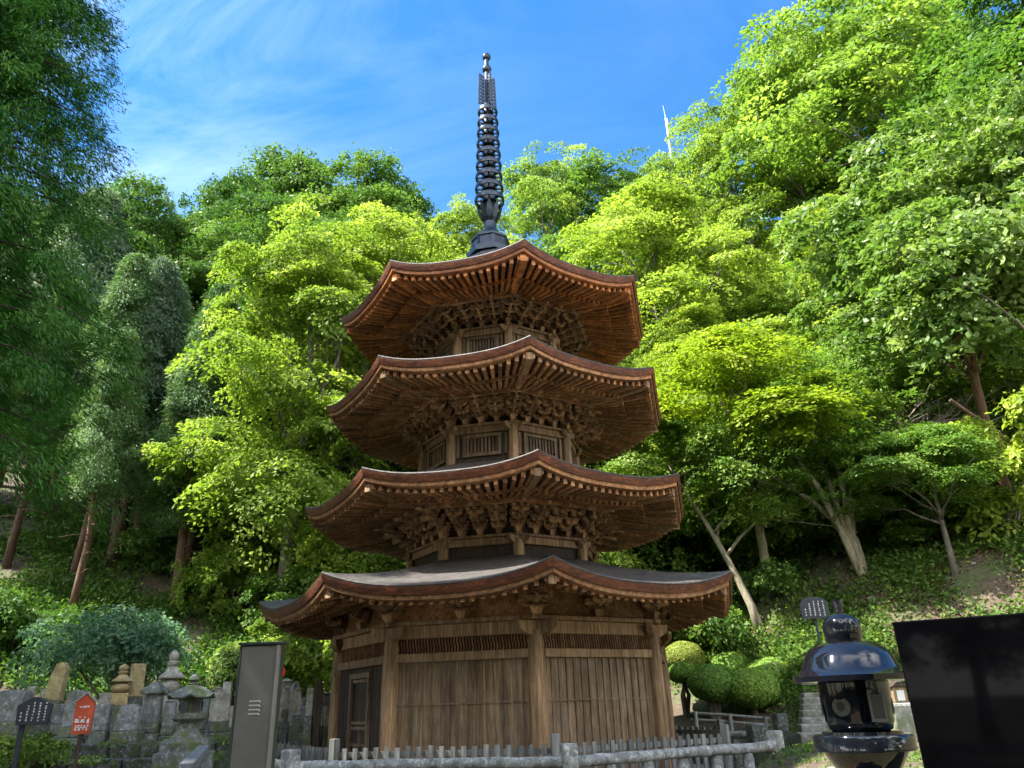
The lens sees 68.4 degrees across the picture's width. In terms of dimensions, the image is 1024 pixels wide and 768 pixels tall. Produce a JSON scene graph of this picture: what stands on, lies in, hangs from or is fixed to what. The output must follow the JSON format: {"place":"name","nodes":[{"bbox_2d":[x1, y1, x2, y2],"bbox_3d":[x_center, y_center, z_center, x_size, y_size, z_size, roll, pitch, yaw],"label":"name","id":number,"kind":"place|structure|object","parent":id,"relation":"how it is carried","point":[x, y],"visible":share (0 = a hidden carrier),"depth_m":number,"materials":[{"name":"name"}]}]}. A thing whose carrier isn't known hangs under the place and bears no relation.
{"place":"outdoors","nodes":[
{"label":"outdoors","id":0,"kind":"place"},
{"bbox_2d":[0,439,1023,767],"bbox_3d":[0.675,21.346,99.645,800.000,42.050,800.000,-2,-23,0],"label":"ground","id":1,"kind":"structure","parent":0,"point":[984,579],"depth_m":18.19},
{"bbox_2d":[0,690,32,739],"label":"grave stone","id":2,"kind":"object","parent":1,"relation":"on","point":[11,701],"visible":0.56,"depth_m":12.30,"materials":[{"name":"grey stone"}]},
{"bbox_2d":[0,247,37,448],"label":"cypress","id":3,"kind":"object","parent":1,"relation":"on","point":[24,283],"visible":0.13,"depth_m":27.43,"materials":[{"name":"green plant"}]},
{"bbox_2d":[10,697,53,767],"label":"notice board","id":4,"kind":"object","parent":1,"relation":"on","point":[35,711],"visible":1,"depth_m":8.27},
{"bbox_2d":[0,278,93,568],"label":"cypress","id":5,"kind":"object","parent":1,"relation":"on","point":[11,545],"visible":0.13,"depth_m":27.13,"materials":[{"name":"green plant"}]},
{"bbox_2d":[0,587,95,654],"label":"wild shrub","id":6,"kind":"object","parent":1,"relation":"on","point":[15,614],"visible":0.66,"depth_m":19.88,"materials":[{"name":"green plant"}]},
{"bbox_2d":[33,662,69,741],"bbox_3d":[-7.812,5.425,12.796,0.321,1.303,0.243,0,-23,-5],"label":"grave stone","id":7,"kind":"object","parent":1,"relation":"on","point":[56,686],"visible":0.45,"depth_m":12.82,"materials":[{"name":"beige stone"}]},
{"bbox_2d":[4,185,134,504],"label":"grey cypress","id":8,"kind":"object","parent":1,"relation":"on","point":[122,245],"visible":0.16,"depth_m":35.80,"materials":[{"name":"plant"}]},
{"bbox_2d":[56,690,88,743],"bbox_3d":[-7.065,5.401,12.143,0.373,0.869,0.242,-2,-23,0],"label":"grave stone","id":9,"kind":"object","parent":1,"relation":"on","point":[64,731],"visible":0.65,"depth_m":12.08,"materials":[{"name":"grey stone"}]},
{"bbox_2d":[0,0,145,541],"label":"cedar tree","id":10,"kind":"object","parent":1,"relation":"on","point":[26,53],"visible":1,"depth_m":16.56,"materials":[{"name":"green plant"}]},
{"bbox_2d":[71,692,98,767],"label":"red sign","id":11,"kind":"object","parent":1,"relation":"on","point":[84,713],"visible":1,"depth_m":8.26,"materials":[{"name":"paint"}]},
{"bbox_2d":[0,601,196,700],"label":"shrub","id":12,"kind":"object","parent":1,"relation":"on","point":[152,641],"visible":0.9,"depth_m":17.16,"materials":[{"name":"green plant"}]},
{"bbox_2d":[38,250,162,577],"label":"cypress","id":13,"kind":"object","parent":1,"relation":"on","point":[130,290],"visible":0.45,"depth_m":28.70,"materials":[{"name":"green plant"}]},
{"bbox_2d":[87,704,113,743],"bbox_3d":[-6.557,5.439,12.011,0.268,0.620,0.168,-2,-23,0],"label":"grave stone","id":14,"kind":"object","parent":1,"relation":"on","point":[101,724],"visible":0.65,"depth_m":11.97,"materials":[{"name":"grey stone"}]},
{"bbox_2d":[56,324,161,608],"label":"cypress","id":15,"kind":"object","parent":1,"relation":"on","point":[119,449],"visible":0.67,"depth_m":24.62,"materials":[{"name":"green plant"}]},
{"bbox_2d":[26,254,193,567],"bbox_3d":[-14.470,0.734,29.201,7.041,13.330,5.963,15,-28,-34],"label":"grey cypress","id":16,"kind":"object","parent":1,"relation":"on","point":[171,304],"visible":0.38,"depth_m":29.50,"materials":[{"name":"plant"}]},
{"bbox_2d":[28,169,214,307],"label":"dark tree","id":17,"kind":"object","parent":1,"relation":"on","point":[145,236],"visible":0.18,"depth_m":42.07,"materials":[{"name":"green plant"}]},
{"bbox_2d":[109,664,133,741],"bbox_3d":[-6.972,5.672,13.332,0.431,1.348,0.431,10,-26,-26],"label":"five ring stone","id":18,"kind":"object","parent":1,"relation":"on","point":[121,687],"visible":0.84,"depth_m":13.30,"materials":[{"name":"beige stone"}]},
{"bbox_2d":[127,663,146,705],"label":"grave stone","id":19,"kind":"object","parent":1,"relation":"on","point":[137,673],"visible":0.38,"depth_m":13.75,"materials":[{"name":"beige stone"}]},
{"bbox_2d":[0,739,280,767],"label":"stone terrace","id":20,"kind":"structure","parent":1,"relation":"on","point":[135,754],"depth_m":11.20,"materials":[{"name":"grey stone"}]},
{"bbox_2d":[0,730,71,767],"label":"shrub","id":21,"kind":"object","parent":20,"relation":"on","point":[32,751],"visible":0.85,"depth_m":10.15,"materials":[{"name":"green plant"}]},
{"bbox_2d":[23,734,229,766],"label":"moss and ferns","id":22,"kind":"object","parent":20,"relation":"on","point":[86,760],"visible":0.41,"depth_m":10.60,"materials":[{"name":"green plant"}]},
{"bbox_2d":[110,704,143,743],"bbox_3d":[-6.062,5.383,11.920,0.418,0.587,0.262,-2,-23,0],"label":"grave stone","id":23,"kind":"object","parent":20,"relation":"on","point":[128,724],"visible":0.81,"depth_m":11.83,"materials":[{"name":"grey stone"}]},
{"bbox_2d":[140,681,169,740],"bbox_3d":[-5.861,5.340,12.262,0.351,0.943,0.351,-2,-23,0],"label":"grave stone","id":24,"kind":"object","parent":1,"relation":"on","point":[154,692],"visible":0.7,"depth_m":12.22,"materials":[{"name":"grey stone"}]},
{"bbox_2d":[109,522,211,582],"bbox_3d":[-12.412,6.173,27.006,3.440,2.337,3.390,3,-24,-12],"label":"wild bush","id":25,"kind":"object","parent":1,"relation":"on","point":[143,544],"visible":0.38,"depth_m":26.42,"materials":[{"name":"green plant"}]},
{"bbox_2d":[0,500,329,703],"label":"leaf litter","id":26,"kind":"object","parent":1,"relation":"on","point":[7,688],"visible":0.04,"depth_m":25.34,"materials":[{"name":"green plant"}]},
{"bbox_2d":[0,495,331,702],"bbox_3d":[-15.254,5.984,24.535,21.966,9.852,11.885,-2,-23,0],"label":"undergrowth","id":27,"kind":"object","parent":1,"relation":"on","point":[62,553],"visible":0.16,"depth_m":24.35,"materials":[{"name":"green plant"}]},
{"bbox_2d":[158,700,177,740],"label":"grave stone","id":28,"kind":"object","parent":1,"relation":"on","point":[168,723],"visible":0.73,"depth_m":12.17,"materials":[{"name":"grey stone"}]},
{"bbox_2d":[158,650,184,735],"bbox_3d":[-6.309,5.728,13.843,0.470,1.592,0.470,13,-27,-31],"label":"five ring stone","id":29,"kind":"object","parent":1,"relation":"on","point":[171,674],"visible":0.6,"depth_m":13.87,"materials":[{"name":"grey stone"}]},
{"bbox_2d":[151,674,215,767],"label":"stone lantern","id":30,"kind":"object","parent":1,"relation":"on","point":[182,743],"visible":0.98,"depth_m":10.20,"materials":[{"name":"grey stone"}]},
{"bbox_2d":[146,212,225,323],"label":"dark tree","id":31,"kind":"object","parent":1,"relation":"on","point":[175,251],"visible":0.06,"depth_m":43.09,"materials":[{"name":"green plant"}]},
{"bbox_2d":[121,327,254,607],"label":"conifer tree","id":32,"kind":"object","parent":1,"relation":"on","point":[161,510],"visible":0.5,"depth_m":25.68,"materials":[{"name":"green plant"}]},
{"bbox_2d":[179,745,208,767],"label":"stone handrail","id":33,"kind":"object","parent":1,"relation":"on","point":[196,757],"visible":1,"depth_m":7.48,"materials":[{"name":"grey stone"}]},
{"bbox_2d":[139,279,251,586],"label":"cypress","id":34,"kind":"object","parent":1,"relation":"on","point":[219,289],"visible":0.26,"depth_m":27.09,"materials":[{"name":"green plant"}]},
{"bbox_2d":[164,568,241,608],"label":"wild bush","id":35,"kind":"object","parent":1,"relation":"on","point":[209,597],"visible":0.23,"depth_m":24.59,"materials":[{"name":"green plant"}]},
{"bbox_2d":[204,693,230,738],"bbox_3d":[-4.870,5.533,12.492,0.325,0.755,0.301,-23,-31,40],"label":"grave stone","id":36,"kind":"object","parent":1,"relation":"on","point":[218,722],"visible":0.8,"depth_m":12.41,"materials":[{"name":"grey stone"}]},
{"bbox_2d":[155,165,295,299],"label":"dark tree","id":37,"kind":"object","parent":1,"relation":"on","point":[238,190],"visible":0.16,"depth_m":48.66,"materials":[{"name":"green plant"}]},
{"bbox_2d":[182,367,272,557],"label":"cypress","id":38,"kind":"object","parent":1,"relation":"on","point":[240,414],"visible":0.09,"depth_m":26.84,"materials":[{"name":"green plant"}]},
{"bbox_2d":[179,211,279,317],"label":"dark tree","id":39,"kind":"object","parent":1,"relation":"on","point":[205,254],"visible":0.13,"depth_m":40.86,"materials":[{"name":"green plant"}]},
{"bbox_2d":[205,640,253,705],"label":"hydrangea bush","id":40,"kind":"object","parent":1,"relation":"on","point":[223,665],"visible":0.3,"depth_m":17.73,"materials":[{"name":"green plant"}]},
{"bbox_2d":[168,541,305,621],"bbox_3d":[-8.655,6.528,24.772,4.230,2.784,4.098,-2,-23,0],"label":"wild shrub","id":41,"kind":"object","parent":1,"relation":"on","point":[207,582],"visible":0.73,"depth_m":23.69,"materials":[{"name":"green plant"}]},
{"bbox_2d":[227,641,288,767],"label":"utility cabinet","id":42,"kind":"object","parent":1,"relation":"on","point":[254,729],"visible":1,"depth_m":4.62,"materials":[{"name":"grey metal"}]},
{"bbox_2d":[140,210,400,636],"bbox_3d":[-7.667,1.112,25.710,8.840,15.877,9.743,3,-24,-11],"label":"leafy tree","id":43,"kind":"object","parent":1,"relation":"on","point":[234,355],"visible":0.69,"depth_m":24.20,"materials":[{"name":"green plant"}]},
{"bbox_2d":[199,141,351,233],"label":"dark tree","id":44,"kind":"object","parent":1,"relation":"on","point":[282,179],"visible":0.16,"depth_m":53.46,"materials":[{"name":"green plant"}]},
{"bbox_2d":[236,559,335,632],"bbox_3d":[-6.195,6.817,23.635,3.152,2.940,5.398,-18,-28,34],"label":"wild shrub","id":45,"kind":"object","parent":1,"relation":"on","point":[297,584],"visible":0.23,"depth_m":22.41,"materials":[{"name":"green plant"}]},
{"bbox_2d":[182,209,398,463],"bbox_3d":[-8.408,-0.197,34.179,10.481,17.248,10.387,-7,-24,13],"label":"dark tree","id":46,"kind":"object","parent":1,"relation":"on","point":[314,223],"depth_m":33.69,"materials":[{"name":"green plant"}]},
{"bbox_2d":[263,633,334,696],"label":"hydrangea bush","id":47,"kind":"object","parent":1,"relation":"on","point":[307,663],"visible":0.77,"depth_m":16.60,"materials":[{"name":"green plant"}]},
{"bbox_2d":[302,688,314,756],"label":"grave stone","id":48,"kind":"object","parent":1,"relation":"on","point":[308,725],"visible":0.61,"depth_m":13.29,"materials":[{"name":"grey stone"}]},
{"bbox_2d":[312,679,322,747],"bbox_3d":[-3.396,6.239,13.040,0.110,2.108,0.060,-2,-23,0],"label":"wooden stake","id":49,"kind":"object","parent":1,"relation":"on","point":[317,713],"visible":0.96,"depth_m":13.20,"materials":[{"name":"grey wood"}]},
{"bbox_2d":[191,193,460,582],"bbox_3d":[-5.895,0.640,27.953,10.923,17.145,9.911,6,-24,-17],"label":"leafy tree","id":50,"kind":"object","parent":1,"relation":"on","point":[389,222],"visible":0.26,"depth_m":26.23,"materials":[{"name":"green plant"}]},
{"bbox_2d":[280,142,441,261],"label":"dark tree","id":51,"kind":"object","parent":1,"relation":"on","point":[389,192],"visible":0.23,"depth_m":51.06,"materials":[{"name":"green plant"}]},
{"bbox_2d":[409,191,537,262],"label":"leafy tree","id":52,"kind":"object","parent":1,"relation":"on","point":[462,216],"visible":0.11,"depth_m":41.81,"materials":[{"name":"green plant"}]},
{"bbox_2d":[259,53,731,767],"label":"pagoda","id":53,"kind":"object","parent":1,"relation":"on","point":[495,397],"visible":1,"depth_m":13.18,"materials":[{"name":"wood"}]},
{"bbox_2d":[346,672,371,760],"bbox_3d":[-2.493,5.610,12.303,0.100,1.650,0.900,12,-27,-30],"label":"door","id":54,"kind":"structure","parent":53,"relation":"in","point":[362,692],"depth_m":12.43,"materials":[{"name":"brown wood"}]},
{"bbox_2d":[276,720,733,767],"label":"picket fence","id":55,"kind":"object","parent":1,"relation":"on","point":[722,734],"visible":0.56,"depth_m":10.46,"materials":[{"name":"grey wood"}]},
{"bbox_2d":[275,723,784,767],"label":"stone railing","id":56,"kind":"object","parent":1,"relation":"on","point":[570,757],"visible":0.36,"depth_m":9.65,"materials":[{"name":"stone"}]},
{"bbox_2d":[496,140,641,365],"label":"leafy tree","id":57,"kind":"object","parent":1,"relation":"on","point":[543,208],"visible":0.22,"depth_m":48.98,"materials":[{"name":"green plant"}]},
{"bbox_2d":[534,146,700,364],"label":"leafy tree","id":58,"kind":"object","parent":1,"relation":"on","point":[549,240],"visible":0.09,"depth_m":47.57,"materials":[{"name":"green plant"}]},
{"bbox_2d":[581,351,657,570],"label":"leafy tree","id":59,"kind":"object","parent":1,"relation":"on","point":[630,560],"depth_m":22.16,"materials":[{"name":"green plant"}]},
{"bbox_2d":[613,541,714,572],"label":"wild shrub","id":60,"kind":"object","parent":1,"relation":"on","point":[679,561],"visible":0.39,"depth_m":22.96,"materials":[{"name":"green plant"}]},
{"bbox_2d":[600,149,750,326],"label":"leafy tree","id":61,"kind":"object","parent":1,"relation":"on","point":[667,163],"visible":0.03,"depth_m":48.28,"materials":[{"name":"green plant"}]},
{"bbox_2d":[668,661,695,718],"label":"clipped bush","id":62,"kind":"object","parent":1,"relation":"on","point":[679,672],"visible":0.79,"depth_m":17.64,"materials":[{"name":"green plant"}]},
{"bbox_2d":[665,640,705,686],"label":"clipped bush","id":63,"kind":"object","parent":1,"relation":"on","point":[693,653],"visible":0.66,"depth_m":18.82,"materials":[{"name":"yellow plant"}]},
{"bbox_2d":[548,168,824,475],"bbox_3d":[7.463,-2.208,36.724,15.128,18.476,12.882,-11,-25,20],"label":"leafy tree","id":64,"kind":"object","parent":1,"relation":"on","point":[630,239],"visible":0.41,"depth_m":36.06,"materials":[{"name":"green plant"}]},
{"bbox_2d":[649,491,747,570],"bbox_3d":[6.099,4.996,24.956,3.516,3.169,3.953,2,-24,-10],"label":"wild bush","id":65,"kind":"object","parent":1,"relation":"on","point":[684,538],"visible":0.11,"depth_m":24.02,"materials":[{"name":"green plant"}]},
{"bbox_2d":[631,302,777,477],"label":"leafy tree","id":66,"kind":"object","parent":1,"relation":"on","point":[684,326],"visible":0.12,"depth_m":31.57,"materials":[{"name":"green plant"}]},
{"bbox_2d":[687,663,732,723],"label":"clipped bush","id":67,"kind":"object","parent":1,"relation":"on","point":[710,684],"visible":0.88,"depth_m":16.82,"materials":[{"name":"green plant"}]},
{"bbox_2d":[671,597,749,650],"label":"wild shrub","id":68,"kind":"object","parent":1,"relation":"on","point":[728,627],"visible":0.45,"depth_m":18.72,"materials":[{"name":"green plant"}]},
{"bbox_2d":[597,410,828,635],"bbox_3d":[5.524,3.897,20.789,6.108,6.573,3.946,-16,-27,30],"label":"leaning tree","id":69,"kind":"object","parent":1,"relation":"on","point":[638,464],"visible":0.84,"depth_m":20.78,"materials":[{"name":"green plant"}]},
{"bbox_2d":[710,651,749,671],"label":"clipped bush","id":70,"kind":"object","parent":1,"relation":"on","point":[730,660],"visible":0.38,"depth_m":18.57,"materials":[{"name":"green plant"}]},
{"bbox_2d":[690,711,770,730],"bbox_3d":[4.657,7.430,15.978,1.661,0.930,0.135,-11,-25,19],"label":"fence","id":71,"kind":"object","parent":1,"relation":"on","point":[730,721],"visible":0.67,"depth_m":16.08,"materials":[{"name":"wood"}]},
{"bbox_2d":[666,501,813,571],"bbox_3d":[6.911,4.800,23.331,4.566,2.756,4.062,-10,-25,19],"label":"wild bush","id":72,"kind":"object","parent":1,"relation":"on","point":[744,547],"visible":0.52,"depth_m":22.52,"materials":[{"name":"green plant"}]},
{"bbox_2d":[657,99,841,328],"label":"leafy tree","id":73,"kind":"object","parent":1,"relation":"on","point":[734,206],"visible":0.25,"depth_m":43.63,"materials":[{"name":"green plant"}]},
{"bbox_2d":[729,667,780,715],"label":"clipped bush","id":74,"kind":"object","parent":1,"relation":"on","point":[753,689],"visible":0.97,"depth_m":16.46,"materials":[{"name":"green plant"}]},
{"bbox_2d":[745,724,768,767],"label":"stone block","id":75,"kind":"structure","parent":1,"relation":"on","point":[755,732],"depth_m":12.01,"materials":[{"name":"grey stone"}]},
{"bbox_2d":[630,321,884,592],"bbox_3d":[6.371,1.878,21.668,8.386,8.659,7.349,-8,-24,15],"label":"maple tree","id":76,"kind":"object","parent":1,"relation":"on","point":[716,353],"visible":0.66,"depth_m":20.73,"materials":[{"name":"green plant"}]},
{"bbox_2d":[745,656,791,682],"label":"clipped bush","id":77,"kind":"object","parent":1,"relation":"on","point":[768,663],"visible":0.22,"depth_m":17.72,"materials":[{"name":"green plant"}]},
{"bbox_2d":[732,557,813,606],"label":"wild shrub","id":78,"kind":"object","parent":1,"relation":"on","point":[774,580],"visible":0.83,"depth_m":20.14,"materials":[{"name":"green plant"}]},
{"bbox_2d":[719,486,841,558],"bbox_3d":[8.624,4.264,23.000,3.520,2.504,3.956,15,-28,-34],"label":"wild bush","id":79,"kind":"object","parent":1,"relation":"on","point":[815,530],"visible":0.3,"depth_m":21.86,"materials":[{"name":"green plant"}]},
{"bbox_2d":[731,259,849,371],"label":"leafy tree","id":80,"kind":"object","parent":1,"relation":"on","point":[772,303],"visible":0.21,"depth_m":35.09,"materials":[{"name":"green plant"}]},
{"bbox_2d":[672,322,928,577],"bbox_3d":[7.894,1.477,20.603,6.809,8.075,5.504,-2,-23,0],"label":"multi stem tree","id":81,"kind":"object","parent":1,"relation":"on","point":[845,528],"visible":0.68,"depth_m":20.29,"materials":[{"name":"green plant"}]},
{"bbox_2d":[696,18,921,310],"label":"leafy tree","id":82,"kind":"object","parent":1,"relation":"on","point":[765,167],"visible":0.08,"depth_m":42.65,"materials":[{"name":"green plant"}]},
{"bbox_2d":[799,597,828,643],"bbox_3d":[6.507,5.830,15.709,0.581,2.684,0.099,-5,-23,8],"label":"notice board","id":83,"kind":"object","parent":1,"relation":"on","point":[815,608],"visible":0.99,"depth_m":16.10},
{"bbox_2d":[797,688,831,745],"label":"stone steps","id":84,"kind":"structure","parent":1,"relation":"on","point":[811,722],"depth_m":13.40,"materials":[{"name":"grey stone"}]},
{"bbox_2d":[757,707,922,767],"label":"grass tufts","id":85,"kind":"object","parent":1,"relation":"on","point":[914,757],"visible":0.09,"depth_m":9.20,"materials":[{"name":"green plant"}]},
{"bbox_2d":[792,480,889,546],"bbox_3d":[10.104,3.765,22.491,2.823,2.495,3.173,11,-26,-28],"label":"wild bush","id":86,"kind":"object","parent":1,"relation":"on","point":[872,519],"visible":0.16,"depth_m":21.62,"materials":[{"name":"green plant"}]},
{"bbox_2d":[665,487,1023,722],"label":"undergrowth","id":87,"kind":"object","parent":1,"relation":"on","point":[869,546],"visible":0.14,"depth_m":18.80,"materials":[{"name":"green plant"}]},
{"bbox_2d":[772,368,919,533],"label":"young maple","id":88,"kind":"object","parent":1,"relation":"on","point":[885,397],"visible":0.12,"depth_m":22.54,"materials":[{"name":"green plant"}]},
{"bbox_2d":[669,488,1023,715],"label":"leaf litter","id":89,"kind":"object","parent":1,"relation":"on","point":[993,550],"visible":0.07,"depth_m":18.67,"materials":[{"name":"green plant"}]},
{"bbox_2d":[753,186,950,387],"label":"leafy tree","id":90,"kind":"object","parent":1,"relation":"on","point":[816,210],"visible":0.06,"depth_m":36.03,"materials":[{"name":"green plant"}]},
{"bbox_2d":[793,599,917,767],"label":"black lantern","id":91,"kind":"object","parent":1,"relation":"on","point":[848,672],"visible":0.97,"depth_m":4.86,"materials":[{"name":"metal"}]},
{"bbox_2d":[709,0,1022,295],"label":"leafy tree","id":92,"kind":"object","parent":1,"relation":"on","point":[899,21],"visible":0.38,"depth_m":39.42,"materials":[{"name":"green plant"}]},
{"bbox_2d":[769,94,1023,518],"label":"broadleaf tree","id":93,"kind":"object","parent":1,"relation":"on","point":[887,229],"visible":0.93,"depth_m":21.37,"materials":[{"name":"green plant"}]},
{"bbox_2d":[892,702,917,739],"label":"stone block","id":94,"kind":"structure","parent":1,"relation":"on","point":[903,717],"depth_m":10.68,"materials":[{"name":"grey stone"}]},
{"bbox_2d":[834,296,1007,428],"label":"leafy tree","id":95,"kind":"object","parent":1,"relation":"on","point":[941,388],"visible":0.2,"depth_m":26.04,"materials":[{"name":"green plant"}]},
{"bbox_2d":[827,420,1016,577],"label":"young maple","id":96,"kind":"object","parent":1,"relation":"on","point":[937,440],"visible":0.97,"depth_m":18.63,"materials":[{"name":"green plant"}]},
{"bbox_2d":[822,507,1023,631],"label":"leaf litter","id":97,"kind":"object","parent":1,"relation":"on","point":[950,582],"visible":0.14,"depth_m":18.11,"materials":[{"name":"green plant"}]},
{"bbox_2d":[828,362,1018,493],"bbox_3d":[12.049,2.013,22.172,6.632,4.802,3.512,-2,-23,0],"label":"dead bush","id":98,"kind":"object","parent":1,"relation":"on","point":[946,415],"visible":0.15,"depth_m":22.46,"materials":[{"name":"green plant"}]},
{"bbox_2d":[878,498,992,546],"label":"wild bush","id":99,"kind":"object","parent":1,"relation":"on","point":[926,530],"visible":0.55,"depth_m":19.69,"materials":[{"name":"green plant"}]},
{"bbox_2d":[874,0,1023,399],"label":"leafy tree","id":100,"kind":"object","parent":1,"relation":"on","point":[993,41],"visible":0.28,"depth_m":31.68,"materials":[{"name":"green plant"}]},
{"bbox_2d":[880,384,1023,548],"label":"wild bush","id":101,"kind":"object","parent":1,"relation":"on","point":[993,513],"visible":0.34,"depth_m":18.74,"materials":[{"name":"green plant"}]},
{"bbox_2d":[892,613,1023,767],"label":"black slab","id":102,"kind":"structure","parent":1,"relation":"on","point":[964,678],"depth_m":3.12,"materials":[{"name":"stone"}]},
{"bbox_2d":[924,62,1023,377],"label":"broadleaf tree","id":103,"kind":"object","parent":1,"relation":"on","point":[1002,133],"visible":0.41,"depth_m":21.09,"materials":[{"name":"green plant"}]},
{"bbox_2d":[1,0,1023,273],"label":"sky","id":104,"kind":"structure","parent":0,"point":[211,80],"materials":[{"name":"blue"}]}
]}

